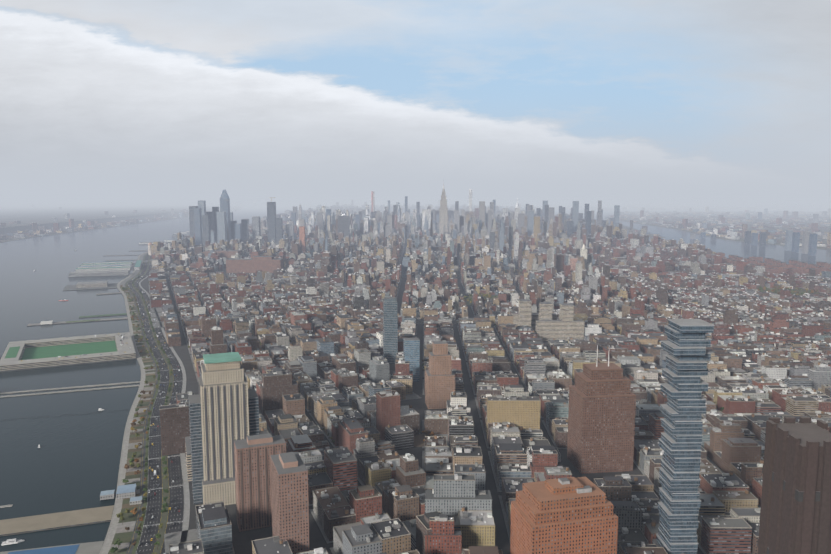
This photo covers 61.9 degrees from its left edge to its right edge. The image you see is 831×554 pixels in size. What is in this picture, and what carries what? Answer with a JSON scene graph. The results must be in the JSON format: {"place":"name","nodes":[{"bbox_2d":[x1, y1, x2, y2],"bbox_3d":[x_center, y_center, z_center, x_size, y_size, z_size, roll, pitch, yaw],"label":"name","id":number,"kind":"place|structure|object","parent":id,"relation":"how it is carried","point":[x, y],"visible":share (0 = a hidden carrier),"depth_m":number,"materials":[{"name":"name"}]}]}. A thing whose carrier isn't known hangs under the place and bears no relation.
{"place":"outdoors","nodes":[
{"label":"outdoors","id":0,"kind":"place"},
{"bbox_2d":[99,252,189,553],"bbox_3d":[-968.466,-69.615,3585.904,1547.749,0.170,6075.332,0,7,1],"label":"highway","id":1,"kind":"structure","parent":0,"point":[178,497],"depth_m":1006.47,"materials":[{"name":"grey asphalt"}]},
{"bbox_2d":[32,260,179,553],"bbox_3d":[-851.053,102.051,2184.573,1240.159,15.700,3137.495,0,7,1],"label":"trees","id":2,"kind":"object","parent":1,"relation":"on","point":[140,543],"visible":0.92,"depth_m":1511.43,"materials":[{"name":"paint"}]},
{"bbox_2d":[128,271,183,553],"bbox_3d":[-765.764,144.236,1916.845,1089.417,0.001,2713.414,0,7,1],"label":"cars","id":3,"kind":"object","parent":1,"relation":"on","point":[154,436],"visible":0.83,"depth_m":1002.67,"materials":[{"name":"multicoloured metal"}]},
{"bbox_2d":[0,192,344,242],"bbox_3d":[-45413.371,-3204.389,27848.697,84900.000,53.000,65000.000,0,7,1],"label":"land","id":4,"kind":"structure","parent":0,"point":[78,209],"depth_m":15315.36,"materials":[{"name":"grey"}]},
{"bbox_2d":[0,191,830,551],"bbox_3d":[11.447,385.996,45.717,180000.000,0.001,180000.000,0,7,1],"label":"river water","id":5,"kind":"structure","parent":0,"point":[72,463],"depth_m":1481.12,"materials":[{"name":"grey liquid"}]},
{"bbox_2d":[1,249,103,545],"bbox_3d":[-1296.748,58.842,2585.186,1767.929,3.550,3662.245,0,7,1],"label":"boats","id":6,"kind":"object","parent":5,"relation":"on","point":[11,541],"visible":1,"depth_m":765.10,"materials":[{"name":"white"}]},
{"bbox_2d":[0,231,189,553],"bbox_3d":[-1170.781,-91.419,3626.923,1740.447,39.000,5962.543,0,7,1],"label":"piers","id":7,"kind":"structure","parent":5,"relation":"on","point":[21,355],"depth_m":1553.85,"materials":[{"name":"grey concrete"}]},
{"bbox_2d":[0,0,830,190],"label":"sky","id":8,"kind":"structure","parent":0,"point":[96,95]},
{"bbox_2d":[102,193,830,553],"bbox_3d":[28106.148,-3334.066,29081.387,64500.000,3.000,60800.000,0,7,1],"label":"ground","id":9,"kind":"structure","parent":0,"point":[242,541],"depth_m":1567.62,"materials":[{"name":"grey asphalt"}]},
{"bbox_2d":[0,198,830,553],"bbox_3d":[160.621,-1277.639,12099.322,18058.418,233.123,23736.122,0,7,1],"label":"city buildings","id":10,"kind":"structure","parent":9,"relation":"on","point":[526,256],"depth_m":1674.19,"materials":[{"name":"brown brick"}]},
{"bbox_2d":[110,213,822,553],"bbox_3d":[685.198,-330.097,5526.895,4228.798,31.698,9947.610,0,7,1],"label":"trees","id":11,"kind":"object","parent":9,"relation":"on","point":[137,472],"visible":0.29,"depth_m":1226.12,"materials":[{"name":"green plant"}]},
{"bbox_2d":[132,230,804,553],"bbox_3d":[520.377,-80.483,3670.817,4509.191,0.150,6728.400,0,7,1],"label":"pavement blocks","id":12,"kind":"structure","parent":9,"relation":"on","point":[174,537],"depth_m":1098.27,"materials":[{"name":"grey concrete"}]},
{"bbox_2d":[148,185,830,553],"bbox_3d":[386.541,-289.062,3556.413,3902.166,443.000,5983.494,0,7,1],"label":"skyscrapers","id":13,"kind":"structure","parent":9,"relation":"on","point":[246,467],"depth_m":785.55,"materials":[{"name":"brown glass"}]},
{"bbox_2d":[149,234,830,553],"bbox_3d":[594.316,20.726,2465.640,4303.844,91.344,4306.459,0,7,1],"label":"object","id":14,"kind":"object","parent":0,"point":[393,484],"visible":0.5,"depth_m":1224.51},
{"bbox_2d":[410,214,817,446],"bbox_3d":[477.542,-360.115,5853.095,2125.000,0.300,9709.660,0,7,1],"label":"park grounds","id":15,"kind":"structure","parent":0,"point":[418,440],"depth_m":1095.90,"materials":[{"name":"green plant"}]},
{"bbox_2d":[622,225,664,237],"bbox_3d":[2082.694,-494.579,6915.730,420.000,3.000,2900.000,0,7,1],"label":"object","id":16,"kind":"structure","parent":0,"point":[639,232],"depth_m":6192.64,"materials":[{"name":"grey"}]},
{"bbox_2d":[603,212,830,249],"bbox_3d":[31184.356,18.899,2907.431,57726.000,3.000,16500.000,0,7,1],"label":"brooklyn ground","id":17,"kind":"structure","parent":0,"point":[781,240],"depth_m":7065.05,"materials":[{"name":"grey"}]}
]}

